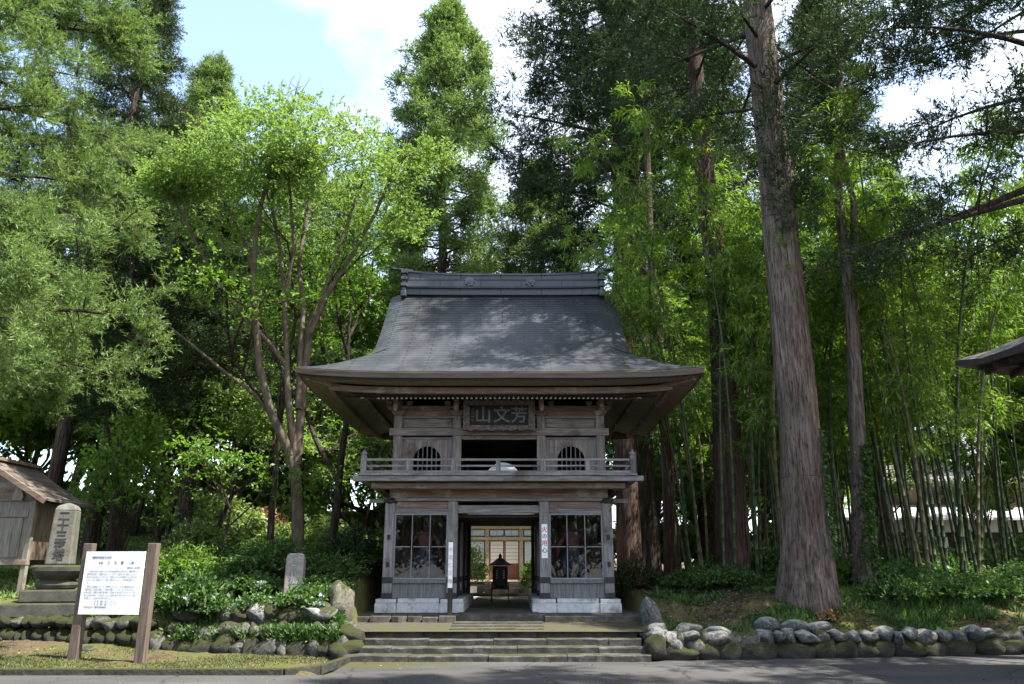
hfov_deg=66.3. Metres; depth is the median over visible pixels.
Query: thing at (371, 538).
shrub
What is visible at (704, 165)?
cedar tree
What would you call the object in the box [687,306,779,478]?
bamboo
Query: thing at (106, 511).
shrub
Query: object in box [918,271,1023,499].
bamboo
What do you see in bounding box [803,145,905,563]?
bamboo
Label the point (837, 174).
bamboo
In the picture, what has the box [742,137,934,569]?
bamboo
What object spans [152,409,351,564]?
sapling
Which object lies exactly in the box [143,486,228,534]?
shrub
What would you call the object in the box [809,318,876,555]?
bamboo
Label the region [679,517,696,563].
shrub
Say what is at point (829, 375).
bamboo
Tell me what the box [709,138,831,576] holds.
bamboo
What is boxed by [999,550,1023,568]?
shrub
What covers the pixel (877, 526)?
bamboo
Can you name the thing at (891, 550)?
shrub
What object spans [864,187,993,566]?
bamboo
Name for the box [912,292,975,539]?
bamboo
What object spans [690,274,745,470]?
bamboo
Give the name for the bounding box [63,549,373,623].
undergrowth
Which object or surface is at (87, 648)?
boulder
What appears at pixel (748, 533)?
bamboo
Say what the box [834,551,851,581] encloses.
shrub
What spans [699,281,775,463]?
bamboo
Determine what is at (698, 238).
bamboo
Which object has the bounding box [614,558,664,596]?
clipped hedge
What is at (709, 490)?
maple
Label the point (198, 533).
shrub
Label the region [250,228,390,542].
young tree
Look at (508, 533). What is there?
transom window
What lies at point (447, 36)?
cedar tree
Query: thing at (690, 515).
broadleaf tree
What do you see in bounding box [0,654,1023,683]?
road
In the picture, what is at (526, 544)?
sliding door
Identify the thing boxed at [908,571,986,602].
shrub
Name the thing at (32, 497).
shrine
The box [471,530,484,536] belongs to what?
transom window
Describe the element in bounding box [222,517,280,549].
shrub
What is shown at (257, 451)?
broadleaf tree
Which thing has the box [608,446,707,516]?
maple
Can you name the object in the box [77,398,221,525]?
maple
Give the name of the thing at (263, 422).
maple
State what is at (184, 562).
shrub
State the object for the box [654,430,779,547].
maple
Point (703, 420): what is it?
bamboo
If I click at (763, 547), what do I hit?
shrub
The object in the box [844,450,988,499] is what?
broadleaf tree
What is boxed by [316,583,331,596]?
hydrangea
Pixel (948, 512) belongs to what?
bamboo
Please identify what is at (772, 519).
bamboo
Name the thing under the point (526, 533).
transom window
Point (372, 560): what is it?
shrub
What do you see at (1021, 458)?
bamboo
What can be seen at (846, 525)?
bamboo
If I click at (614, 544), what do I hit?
shrub
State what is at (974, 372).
bamboo
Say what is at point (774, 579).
shrub
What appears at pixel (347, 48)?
sky
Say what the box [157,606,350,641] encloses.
wall plants
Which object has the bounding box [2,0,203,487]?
cedar tree
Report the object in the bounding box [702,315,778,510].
bamboo
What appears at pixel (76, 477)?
broadleaf tree
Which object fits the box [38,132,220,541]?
cedar tree
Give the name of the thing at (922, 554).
shrub
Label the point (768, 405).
bamboo
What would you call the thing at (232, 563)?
shrub
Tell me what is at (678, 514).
broadleaf tree
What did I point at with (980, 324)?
bamboo
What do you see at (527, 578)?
garden bush
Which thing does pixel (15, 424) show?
tree
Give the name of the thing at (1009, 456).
bamboo
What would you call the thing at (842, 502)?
bamboo
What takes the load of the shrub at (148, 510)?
on the ground at (368, 594)
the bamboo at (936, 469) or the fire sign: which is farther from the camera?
the bamboo at (936, 469)
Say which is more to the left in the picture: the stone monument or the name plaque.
the stone monument
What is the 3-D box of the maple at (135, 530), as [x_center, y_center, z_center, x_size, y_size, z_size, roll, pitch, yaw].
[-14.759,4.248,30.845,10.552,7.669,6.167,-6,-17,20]
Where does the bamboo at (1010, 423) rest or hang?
on the ground at (368, 594)
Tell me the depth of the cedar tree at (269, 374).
25.88 m
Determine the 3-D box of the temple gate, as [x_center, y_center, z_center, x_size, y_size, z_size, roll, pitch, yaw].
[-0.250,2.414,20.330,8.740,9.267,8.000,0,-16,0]
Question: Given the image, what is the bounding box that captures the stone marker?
[283,553,305,592]
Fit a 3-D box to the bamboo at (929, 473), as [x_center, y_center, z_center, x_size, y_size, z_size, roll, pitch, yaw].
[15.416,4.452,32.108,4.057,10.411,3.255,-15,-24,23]
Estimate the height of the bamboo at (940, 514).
11.000 m
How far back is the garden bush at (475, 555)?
24.63 m
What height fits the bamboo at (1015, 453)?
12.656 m
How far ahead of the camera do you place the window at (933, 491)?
41.52 m
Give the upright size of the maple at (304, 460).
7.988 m
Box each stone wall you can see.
[0,615,158,646]
[148,601,365,657]
[329,620,357,659]
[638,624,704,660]
[645,616,1023,660]
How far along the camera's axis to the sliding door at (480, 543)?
29.00 m
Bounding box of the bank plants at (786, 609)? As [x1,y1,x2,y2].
[644,584,1023,631]
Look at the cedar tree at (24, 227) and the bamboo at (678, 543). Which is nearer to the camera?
the cedar tree at (24, 227)
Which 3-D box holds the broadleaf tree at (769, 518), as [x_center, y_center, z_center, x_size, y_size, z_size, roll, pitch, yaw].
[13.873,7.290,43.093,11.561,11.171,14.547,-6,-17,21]
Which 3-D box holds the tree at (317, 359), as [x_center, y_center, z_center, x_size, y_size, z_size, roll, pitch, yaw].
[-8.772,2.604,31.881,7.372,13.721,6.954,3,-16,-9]
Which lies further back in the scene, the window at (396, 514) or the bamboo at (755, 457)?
the bamboo at (755, 457)
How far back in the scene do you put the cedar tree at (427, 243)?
55.84 m
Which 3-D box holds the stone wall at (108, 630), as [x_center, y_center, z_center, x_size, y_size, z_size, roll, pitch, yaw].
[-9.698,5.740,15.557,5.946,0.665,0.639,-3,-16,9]
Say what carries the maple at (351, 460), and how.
on the ground at (368, 594)
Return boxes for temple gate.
[295,267,704,633]
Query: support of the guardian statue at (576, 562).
on the temple gate
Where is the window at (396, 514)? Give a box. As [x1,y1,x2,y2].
[392,513,447,579]
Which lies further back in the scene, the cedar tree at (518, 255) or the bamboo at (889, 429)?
the cedar tree at (518, 255)
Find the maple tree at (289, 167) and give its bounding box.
[117,76,477,550]
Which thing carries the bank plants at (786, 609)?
on the ground at (368, 594)
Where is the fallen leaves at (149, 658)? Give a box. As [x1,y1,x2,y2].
[2,645,332,667]
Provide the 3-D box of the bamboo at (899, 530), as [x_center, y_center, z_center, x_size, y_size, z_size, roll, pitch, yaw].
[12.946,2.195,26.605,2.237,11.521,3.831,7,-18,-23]
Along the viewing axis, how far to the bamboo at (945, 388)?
24.96 m
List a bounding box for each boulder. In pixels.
[82,646,94,651]
[639,597,662,625]
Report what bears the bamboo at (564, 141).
on the ground at (368, 594)
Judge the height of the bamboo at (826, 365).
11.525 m
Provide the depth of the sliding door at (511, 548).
28.92 m
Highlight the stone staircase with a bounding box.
[344,632,650,661]
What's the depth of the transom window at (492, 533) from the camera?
29.15 m
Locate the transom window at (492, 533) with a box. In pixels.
[489,530,503,536]
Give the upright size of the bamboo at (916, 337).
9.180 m
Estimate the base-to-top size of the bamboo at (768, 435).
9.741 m
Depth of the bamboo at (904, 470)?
27.11 m
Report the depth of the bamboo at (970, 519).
30.62 m
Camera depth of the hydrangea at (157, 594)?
15.96 m
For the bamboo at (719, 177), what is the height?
13.422 m
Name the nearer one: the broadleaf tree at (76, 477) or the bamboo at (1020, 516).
the bamboo at (1020, 516)
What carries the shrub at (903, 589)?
on the ground at (368, 594)
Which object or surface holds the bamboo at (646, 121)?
on the ground at (368, 594)
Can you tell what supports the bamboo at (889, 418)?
on the ground at (368, 594)
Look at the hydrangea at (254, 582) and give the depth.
16.32 m
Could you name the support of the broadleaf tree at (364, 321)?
on the ground at (368, 594)
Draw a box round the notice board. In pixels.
[67,543,160,663]
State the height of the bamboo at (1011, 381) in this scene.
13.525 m
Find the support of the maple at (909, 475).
on the ground at (368, 594)
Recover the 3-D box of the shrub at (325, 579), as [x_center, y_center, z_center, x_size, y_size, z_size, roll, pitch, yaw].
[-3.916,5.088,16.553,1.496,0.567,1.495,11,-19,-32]
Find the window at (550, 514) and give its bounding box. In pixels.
[549,513,603,579]
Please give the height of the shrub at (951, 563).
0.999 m
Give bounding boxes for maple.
[0,365,91,469]
[48,373,242,536]
[73,368,336,547]
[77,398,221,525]
[85,373,275,542]
[178,335,312,509]
[252,396,391,502]
[280,433,392,533]
[607,423,779,524]
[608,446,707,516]
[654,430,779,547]
[660,440,756,552]
[746,452,911,545]
[840,434,954,550]
[935,474,1023,571]
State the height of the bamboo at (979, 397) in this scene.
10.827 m
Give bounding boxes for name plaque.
[463,399,534,431]
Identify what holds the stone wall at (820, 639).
on the ground at (368, 594)
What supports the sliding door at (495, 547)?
in the temple hall
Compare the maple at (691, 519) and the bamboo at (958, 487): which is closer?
the bamboo at (958, 487)
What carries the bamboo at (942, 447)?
on the ground at (368, 594)
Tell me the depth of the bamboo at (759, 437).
20.50 m
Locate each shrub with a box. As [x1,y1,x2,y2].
[8,456,80,489]
[64,486,130,527]
[77,513,130,548]
[82,481,164,525]
[128,547,171,558]
[142,574,167,591]
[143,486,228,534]
[143,540,230,583]
[152,459,244,504]
[161,518,231,550]
[163,491,267,535]
[163,568,231,588]
[180,541,253,560]
[211,462,332,514]
[213,554,282,570]
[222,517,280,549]
[230,532,321,578]
[239,533,308,550]
[249,494,346,535]
[253,522,309,542]
[256,506,290,524]
[257,539,322,553]
[293,569,360,590]
[304,522,357,542]
[305,540,382,556]
[305,551,374,577]
[306,533,381,547]
[317,547,405,566]
[339,516,383,543]
[359,533,383,545]
[612,515,662,563]
[659,519,697,564]
[661,565,728,590]
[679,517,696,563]
[681,552,714,570]
[692,562,767,587]
[693,563,732,574]
[748,540,773,555]
[749,521,772,545]
[749,546,778,572]
[764,565,850,587]
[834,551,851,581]
[848,571,946,604]
[850,559,952,584]
[876,551,958,577]
[878,533,953,561]
[895,546,988,573]
[906,552,997,578]
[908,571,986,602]
[947,538,1013,569]
[948,569,1023,600]
[979,563,1023,593]
[986,556,1023,574]
[995,532,1023,560]
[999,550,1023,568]
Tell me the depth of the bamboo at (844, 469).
29.44 m
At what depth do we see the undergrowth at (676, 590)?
18.29 m
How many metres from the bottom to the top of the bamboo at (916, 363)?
11.036 m
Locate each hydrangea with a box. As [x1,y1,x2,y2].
[139,586,164,607]
[156,567,233,613]
[186,594,239,617]
[223,569,283,596]
[232,591,282,609]
[266,583,331,608]
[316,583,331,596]
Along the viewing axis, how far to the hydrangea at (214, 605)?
15.24 m
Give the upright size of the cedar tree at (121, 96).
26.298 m
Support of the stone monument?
on the ground at (368, 594)
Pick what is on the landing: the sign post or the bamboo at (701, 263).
the sign post
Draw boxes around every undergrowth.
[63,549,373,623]
[650,570,1021,599]
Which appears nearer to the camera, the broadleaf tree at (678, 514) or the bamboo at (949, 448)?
the bamboo at (949, 448)
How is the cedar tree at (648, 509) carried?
on the ground at (368, 594)
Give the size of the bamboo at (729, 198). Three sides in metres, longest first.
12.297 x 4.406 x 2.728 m
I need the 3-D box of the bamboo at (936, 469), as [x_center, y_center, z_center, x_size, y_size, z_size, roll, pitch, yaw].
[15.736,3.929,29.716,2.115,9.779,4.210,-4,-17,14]
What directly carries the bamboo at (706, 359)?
on the ground at (368, 594)
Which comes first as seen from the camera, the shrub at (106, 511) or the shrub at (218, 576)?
the shrub at (218, 576)
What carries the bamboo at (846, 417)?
on the ground at (368, 594)
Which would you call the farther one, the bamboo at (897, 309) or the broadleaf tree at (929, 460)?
the broadleaf tree at (929, 460)
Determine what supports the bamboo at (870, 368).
on the ground at (368, 594)
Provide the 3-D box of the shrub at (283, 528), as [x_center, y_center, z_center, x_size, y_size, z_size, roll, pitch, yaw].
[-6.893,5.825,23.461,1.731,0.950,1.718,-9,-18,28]
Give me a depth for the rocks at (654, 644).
14.33 m
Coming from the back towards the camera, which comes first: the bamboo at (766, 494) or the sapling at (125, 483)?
the bamboo at (766, 494)
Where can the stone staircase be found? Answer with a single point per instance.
(503, 646)
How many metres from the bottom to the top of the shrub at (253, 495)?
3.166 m
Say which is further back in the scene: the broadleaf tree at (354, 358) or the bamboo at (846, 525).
the broadleaf tree at (354, 358)
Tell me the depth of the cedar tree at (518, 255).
45.09 m
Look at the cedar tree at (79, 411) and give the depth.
22.65 m
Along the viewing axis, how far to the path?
16.57 m
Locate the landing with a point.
(548, 627)
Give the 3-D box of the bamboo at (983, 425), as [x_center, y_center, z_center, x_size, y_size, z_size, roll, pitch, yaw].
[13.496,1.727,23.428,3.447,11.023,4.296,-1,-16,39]
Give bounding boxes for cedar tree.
[0,0,188,428]
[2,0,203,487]
[7,110,249,557]
[30,135,225,550]
[37,1,197,475]
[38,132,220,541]
[90,181,290,540]
[137,199,308,495]
[140,50,259,497]
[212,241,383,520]
[250,155,313,464]
[281,169,338,281]
[306,175,370,508]
[360,0,516,356]
[362,207,397,508]
[370,187,434,344]
[472,0,797,579]
[481,155,605,452]
[535,0,689,583]
[583,0,788,571]
[586,0,687,574]
[598,0,899,613]
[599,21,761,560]
[742,0,946,586]
[744,0,949,560]
[801,0,1023,306]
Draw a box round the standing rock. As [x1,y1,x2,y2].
[328,580,354,620]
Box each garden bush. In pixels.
[470,538,492,584]
[518,558,534,588]
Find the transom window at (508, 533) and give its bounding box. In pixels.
[505,530,518,536]
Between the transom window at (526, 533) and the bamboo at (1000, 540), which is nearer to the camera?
the bamboo at (1000, 540)
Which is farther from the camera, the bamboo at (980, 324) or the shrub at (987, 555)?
the shrub at (987, 555)
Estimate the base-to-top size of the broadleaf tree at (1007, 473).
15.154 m
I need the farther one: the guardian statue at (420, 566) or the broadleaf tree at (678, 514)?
the broadleaf tree at (678, 514)
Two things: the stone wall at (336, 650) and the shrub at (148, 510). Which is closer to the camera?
the stone wall at (336, 650)
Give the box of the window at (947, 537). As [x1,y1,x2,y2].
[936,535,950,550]
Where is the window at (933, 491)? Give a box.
[926,488,956,502]
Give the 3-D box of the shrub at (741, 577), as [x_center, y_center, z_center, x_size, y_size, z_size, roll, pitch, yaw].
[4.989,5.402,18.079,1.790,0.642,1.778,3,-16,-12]
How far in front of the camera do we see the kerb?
12.29 m
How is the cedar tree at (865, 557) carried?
on the ground at (368, 594)
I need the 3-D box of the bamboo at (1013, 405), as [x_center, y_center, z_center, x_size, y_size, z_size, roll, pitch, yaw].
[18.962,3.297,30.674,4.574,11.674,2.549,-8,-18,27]
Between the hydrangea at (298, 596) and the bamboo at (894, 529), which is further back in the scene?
the bamboo at (894, 529)
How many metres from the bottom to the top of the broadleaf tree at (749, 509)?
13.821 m
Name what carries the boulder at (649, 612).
on the ground at (368, 594)
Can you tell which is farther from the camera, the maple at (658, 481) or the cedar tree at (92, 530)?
the maple at (658, 481)
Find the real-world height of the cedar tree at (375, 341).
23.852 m
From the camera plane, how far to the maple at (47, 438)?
33.74 m
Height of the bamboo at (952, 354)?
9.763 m
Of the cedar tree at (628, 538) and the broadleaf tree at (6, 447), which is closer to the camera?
the cedar tree at (628, 538)
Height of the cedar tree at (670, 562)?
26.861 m
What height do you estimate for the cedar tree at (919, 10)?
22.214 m
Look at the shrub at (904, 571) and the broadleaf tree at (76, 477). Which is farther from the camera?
the broadleaf tree at (76, 477)
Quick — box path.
[450,596,544,629]
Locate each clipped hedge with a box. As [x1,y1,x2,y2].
[316,523,383,570]
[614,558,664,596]
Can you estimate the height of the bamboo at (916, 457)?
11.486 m
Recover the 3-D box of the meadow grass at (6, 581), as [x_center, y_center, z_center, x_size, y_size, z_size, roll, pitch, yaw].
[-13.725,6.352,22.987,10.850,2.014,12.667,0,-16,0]
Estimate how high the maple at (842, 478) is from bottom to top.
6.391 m
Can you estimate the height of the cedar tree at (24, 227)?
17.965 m
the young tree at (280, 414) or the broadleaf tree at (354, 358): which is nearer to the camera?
the young tree at (280, 414)
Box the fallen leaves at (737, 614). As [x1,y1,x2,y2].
[636,585,1023,632]
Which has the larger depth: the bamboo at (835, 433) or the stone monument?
the bamboo at (835, 433)
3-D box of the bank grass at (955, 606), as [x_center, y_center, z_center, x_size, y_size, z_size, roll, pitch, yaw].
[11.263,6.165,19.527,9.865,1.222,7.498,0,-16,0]
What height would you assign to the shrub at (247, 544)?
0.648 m
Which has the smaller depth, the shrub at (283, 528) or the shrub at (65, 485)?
the shrub at (283, 528)
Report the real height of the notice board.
2.090 m
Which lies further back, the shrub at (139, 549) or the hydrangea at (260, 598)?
the shrub at (139, 549)
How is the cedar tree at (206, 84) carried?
on the ground at (368, 594)
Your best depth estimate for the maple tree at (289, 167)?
20.43 m
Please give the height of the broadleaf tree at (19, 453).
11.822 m
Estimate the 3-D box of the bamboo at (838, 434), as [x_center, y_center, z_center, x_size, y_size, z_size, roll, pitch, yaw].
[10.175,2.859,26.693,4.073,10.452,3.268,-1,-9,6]
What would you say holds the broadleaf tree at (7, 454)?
on the ground at (368, 594)
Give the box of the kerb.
[0,656,349,674]
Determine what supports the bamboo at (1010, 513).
on the ground at (368, 594)
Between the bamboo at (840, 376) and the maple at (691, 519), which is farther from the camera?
the maple at (691, 519)
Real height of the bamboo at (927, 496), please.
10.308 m
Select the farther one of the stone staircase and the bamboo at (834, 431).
the bamboo at (834, 431)
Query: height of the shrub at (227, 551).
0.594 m
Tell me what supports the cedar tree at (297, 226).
on the ground at (368, 594)
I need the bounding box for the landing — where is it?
[355,621,644,631]
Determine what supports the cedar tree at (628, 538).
on the ground at (368, 594)
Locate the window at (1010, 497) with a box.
[984,488,1015,502]
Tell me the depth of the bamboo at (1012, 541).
25.10 m
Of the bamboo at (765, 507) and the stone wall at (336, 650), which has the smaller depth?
the stone wall at (336, 650)
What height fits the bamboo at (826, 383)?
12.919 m
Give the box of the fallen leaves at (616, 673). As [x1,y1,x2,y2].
[101,662,1015,682]
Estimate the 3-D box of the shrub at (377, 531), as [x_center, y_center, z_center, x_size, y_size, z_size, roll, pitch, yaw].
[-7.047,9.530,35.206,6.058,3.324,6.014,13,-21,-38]
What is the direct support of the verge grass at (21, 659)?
on the ground at (368, 594)
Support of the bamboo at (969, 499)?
on the ground at (368, 594)
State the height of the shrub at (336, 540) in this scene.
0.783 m
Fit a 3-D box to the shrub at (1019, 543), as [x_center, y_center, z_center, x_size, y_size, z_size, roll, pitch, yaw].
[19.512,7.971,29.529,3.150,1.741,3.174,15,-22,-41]
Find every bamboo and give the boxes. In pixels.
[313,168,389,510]
[541,214,704,570]
[545,124,714,568]
[573,231,709,569]
[585,193,727,569]
[606,79,767,566]
[609,271,746,463]
[614,97,722,573]
[634,336,680,569]
[643,274,711,559]
[649,333,693,567]
[652,146,779,554]
[674,155,843,546]
[675,231,778,551]
[682,186,773,460]
[683,197,763,571]
[686,318,757,533]
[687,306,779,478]
[688,303,730,391]
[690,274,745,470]
[692,167,805,543]
[693,269,827,453]
[696,239,850,549]
[699,266,779,497]
[699,274,763,557]
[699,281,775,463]
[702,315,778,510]
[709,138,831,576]
[712,137,864,539]
[722,254,834,580]
[723,221,776,508]
[726,141,846,421]
[728,225,840,433]
[729,256,864,561]
[735,189,844,556]
[739,302,779,483]
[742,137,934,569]
[744,346,778,546]
[758,282,849,481]
[759,408,777,546]
[794,121,935,563]
[796,175,955,572]
[798,197,898,465]
[801,226,879,497]
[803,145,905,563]
[803,241,958,561]
[804,180,937,439]
[804,192,888,371]
[807,164,920,559]
[808,250,867,482]
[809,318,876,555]
[810,281,875,432]
[810,333,848,456]
[813,195,903,558]
[814,58,917,568]
[817,282,937,558]
[818,206,993,562]
[820,188,890,553]
[820,330,850,553]
[821,262,941,575]
[821,277,870,491]
[828,410,871,536]
[835,302,900,561]
[839,280,911,561]
[845,340,910,559]
[849,168,984,574]
[859,197,977,577]
[863,224,960,559]
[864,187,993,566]
[864,244,917,556]
[864,362,931,526]
[867,326,928,550]
[872,219,929,535]
[874,162,975,576]
[875,346,934,526]
[883,439,944,548]
[885,195,931,548]
[891,115,1022,573]
[893,297,961,544]
[902,51,1023,576]
[905,213,1023,568]
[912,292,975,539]
[913,230,1017,565]
[914,308,1017,557]
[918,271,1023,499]
[920,247,1023,568]
[925,304,1023,439]
[925,356,961,537]
[927,428,975,537]
[928,189,1023,573]
[928,293,976,520]
[930,319,1003,531]
[932,429,1010,496]
[933,105,1019,559]
[933,236,1023,572]
[951,252,1023,566]
[954,165,1023,561]
[960,288,1023,473]
[960,307,1023,548]
[960,386,1021,537]
[967,292,1023,424]
[973,259,1023,557]
[987,177,1023,517]
[991,319,1023,533]
[995,381,1023,463]
[999,383,1023,476]
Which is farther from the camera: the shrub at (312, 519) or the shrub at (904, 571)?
the shrub at (312, 519)
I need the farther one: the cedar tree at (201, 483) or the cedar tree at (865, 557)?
the cedar tree at (201, 483)
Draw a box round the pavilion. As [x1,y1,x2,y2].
[955,336,1023,377]
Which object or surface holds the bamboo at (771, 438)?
on the ground at (368, 594)
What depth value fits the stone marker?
16.38 m
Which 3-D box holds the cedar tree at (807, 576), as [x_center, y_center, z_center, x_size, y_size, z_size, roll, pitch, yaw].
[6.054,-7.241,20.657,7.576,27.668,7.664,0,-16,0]
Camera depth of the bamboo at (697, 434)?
28.68 m
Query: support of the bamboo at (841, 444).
on the ground at (368, 594)
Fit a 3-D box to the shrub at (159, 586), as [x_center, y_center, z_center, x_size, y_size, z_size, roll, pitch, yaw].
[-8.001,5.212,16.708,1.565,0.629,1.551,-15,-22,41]
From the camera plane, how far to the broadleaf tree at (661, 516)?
44.52 m
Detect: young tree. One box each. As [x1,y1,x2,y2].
[159,172,428,543]
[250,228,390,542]
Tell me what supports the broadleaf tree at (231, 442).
on the ground at (368, 594)
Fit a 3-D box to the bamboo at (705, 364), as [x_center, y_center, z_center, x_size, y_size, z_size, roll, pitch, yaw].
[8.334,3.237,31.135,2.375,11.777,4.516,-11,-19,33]
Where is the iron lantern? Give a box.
[489,553,510,602]
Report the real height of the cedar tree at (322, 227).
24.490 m
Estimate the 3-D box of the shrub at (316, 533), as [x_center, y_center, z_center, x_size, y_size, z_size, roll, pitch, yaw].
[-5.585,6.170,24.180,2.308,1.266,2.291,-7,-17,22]
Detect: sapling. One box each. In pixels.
[68,392,183,550]
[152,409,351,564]
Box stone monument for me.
[0,503,80,618]
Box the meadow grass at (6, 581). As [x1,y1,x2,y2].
[0,534,208,598]
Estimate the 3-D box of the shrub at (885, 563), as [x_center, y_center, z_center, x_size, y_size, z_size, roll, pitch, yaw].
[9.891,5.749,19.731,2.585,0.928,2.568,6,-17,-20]
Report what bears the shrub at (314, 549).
on the ground at (368, 594)
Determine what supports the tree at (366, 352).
on the ground at (368, 594)
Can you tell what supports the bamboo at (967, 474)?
on the ground at (368, 594)
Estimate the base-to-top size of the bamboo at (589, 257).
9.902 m
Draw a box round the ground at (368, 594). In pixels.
[0,510,1023,674]
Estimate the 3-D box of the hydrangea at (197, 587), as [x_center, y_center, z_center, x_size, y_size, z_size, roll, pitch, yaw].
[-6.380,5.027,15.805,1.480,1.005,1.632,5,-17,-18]
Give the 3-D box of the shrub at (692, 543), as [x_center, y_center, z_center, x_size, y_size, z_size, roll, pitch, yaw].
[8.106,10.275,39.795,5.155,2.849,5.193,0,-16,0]
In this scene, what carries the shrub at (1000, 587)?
on the ground at (368, 594)
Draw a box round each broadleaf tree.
[0,230,78,458]
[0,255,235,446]
[0,289,229,469]
[0,371,99,461]
[2,440,139,472]
[31,430,150,476]
[71,441,156,489]
[87,225,323,486]
[136,430,215,485]
[200,249,396,470]
[216,437,310,473]
[224,335,328,469]
[272,410,392,534]
[308,331,376,510]
[326,444,392,510]
[605,243,846,493]
[605,356,763,524]
[609,434,762,527]
[652,353,760,521]
[656,405,850,528]
[747,499,770,528]
[826,163,1023,495]
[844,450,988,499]
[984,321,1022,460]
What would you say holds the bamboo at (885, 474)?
on the ground at (368, 594)
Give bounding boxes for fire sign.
[541,524,547,557]
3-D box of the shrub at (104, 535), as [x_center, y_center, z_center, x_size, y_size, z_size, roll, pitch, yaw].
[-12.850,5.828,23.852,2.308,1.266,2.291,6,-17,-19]
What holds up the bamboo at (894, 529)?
on the ground at (368, 594)
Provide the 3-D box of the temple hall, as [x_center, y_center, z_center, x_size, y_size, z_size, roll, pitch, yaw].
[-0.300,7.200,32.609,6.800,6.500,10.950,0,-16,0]
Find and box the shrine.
[0,457,93,594]
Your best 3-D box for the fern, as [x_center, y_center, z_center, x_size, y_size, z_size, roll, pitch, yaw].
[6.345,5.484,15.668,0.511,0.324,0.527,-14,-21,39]
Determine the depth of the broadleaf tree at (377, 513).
41.37 m
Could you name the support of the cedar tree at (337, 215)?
on the ground at (368, 594)
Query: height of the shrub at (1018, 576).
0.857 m
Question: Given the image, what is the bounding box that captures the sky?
[0,0,1023,559]
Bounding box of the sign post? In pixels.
[447,541,453,615]
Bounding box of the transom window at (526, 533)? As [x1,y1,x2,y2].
[523,530,530,536]
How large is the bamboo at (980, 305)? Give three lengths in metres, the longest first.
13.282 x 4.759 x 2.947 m
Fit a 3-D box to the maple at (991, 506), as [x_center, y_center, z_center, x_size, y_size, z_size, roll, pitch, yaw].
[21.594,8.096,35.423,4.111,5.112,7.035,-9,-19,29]
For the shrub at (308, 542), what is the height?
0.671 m
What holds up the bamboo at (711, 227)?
on the ground at (368, 594)
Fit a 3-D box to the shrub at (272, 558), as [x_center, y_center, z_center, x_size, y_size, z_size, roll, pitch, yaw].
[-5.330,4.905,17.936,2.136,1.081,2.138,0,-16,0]
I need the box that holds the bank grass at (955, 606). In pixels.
[752,569,1023,622]
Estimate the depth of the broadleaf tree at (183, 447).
41.68 m
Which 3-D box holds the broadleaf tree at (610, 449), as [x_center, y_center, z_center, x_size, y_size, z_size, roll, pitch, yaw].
[8.843,3.447,38.081,14.992,15.841,13.705,-9,-18,27]
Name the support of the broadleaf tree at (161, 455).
on the ground at (368, 594)
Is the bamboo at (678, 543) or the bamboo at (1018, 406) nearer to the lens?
the bamboo at (1018, 406)
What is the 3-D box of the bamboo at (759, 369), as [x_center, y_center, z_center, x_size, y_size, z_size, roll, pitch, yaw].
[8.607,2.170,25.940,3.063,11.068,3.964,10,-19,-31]
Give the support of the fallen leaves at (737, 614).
on the ground at (368, 594)
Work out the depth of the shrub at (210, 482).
34.26 m
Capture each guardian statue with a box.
[405,515,446,577]
[551,515,593,596]
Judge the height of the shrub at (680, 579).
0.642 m
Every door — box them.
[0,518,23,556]
[470,541,484,578]
[489,541,503,578]
[504,541,518,578]
[523,541,534,577]
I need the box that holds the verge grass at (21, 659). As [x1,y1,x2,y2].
[0,640,331,667]
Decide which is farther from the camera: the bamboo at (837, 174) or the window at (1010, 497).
the window at (1010, 497)
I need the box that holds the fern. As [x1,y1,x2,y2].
[816,608,842,622]
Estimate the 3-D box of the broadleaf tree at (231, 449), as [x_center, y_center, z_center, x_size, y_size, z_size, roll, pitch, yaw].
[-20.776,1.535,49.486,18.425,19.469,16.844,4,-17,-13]
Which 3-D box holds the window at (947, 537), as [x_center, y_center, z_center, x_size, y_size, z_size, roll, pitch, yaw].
[21.000,10.148,38.658,1.200,1.200,0.070,0,-16,0]
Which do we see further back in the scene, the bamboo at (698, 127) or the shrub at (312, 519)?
the shrub at (312, 519)
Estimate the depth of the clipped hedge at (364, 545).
18.43 m
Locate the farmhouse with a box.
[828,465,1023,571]
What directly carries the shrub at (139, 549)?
on the ground at (368, 594)
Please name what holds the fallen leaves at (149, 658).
on the ground at (368, 594)
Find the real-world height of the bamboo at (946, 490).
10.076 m
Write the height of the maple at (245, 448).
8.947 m
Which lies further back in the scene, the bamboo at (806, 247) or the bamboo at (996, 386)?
the bamboo at (996, 386)
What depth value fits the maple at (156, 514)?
26.60 m
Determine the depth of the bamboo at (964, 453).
23.34 m
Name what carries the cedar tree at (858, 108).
on the ground at (368, 594)
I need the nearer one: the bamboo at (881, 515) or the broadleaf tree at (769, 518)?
the bamboo at (881, 515)
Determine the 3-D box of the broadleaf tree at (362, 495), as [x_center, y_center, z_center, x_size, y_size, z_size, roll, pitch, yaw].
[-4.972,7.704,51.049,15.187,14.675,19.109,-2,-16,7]
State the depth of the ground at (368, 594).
16.01 m
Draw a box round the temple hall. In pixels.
[470,463,534,596]
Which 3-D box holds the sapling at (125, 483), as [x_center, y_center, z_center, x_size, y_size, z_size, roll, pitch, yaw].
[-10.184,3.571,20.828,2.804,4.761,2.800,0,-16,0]
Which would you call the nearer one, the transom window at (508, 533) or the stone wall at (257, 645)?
the stone wall at (257, 645)
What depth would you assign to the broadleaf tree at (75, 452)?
44.99 m
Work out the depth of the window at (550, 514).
17.38 m

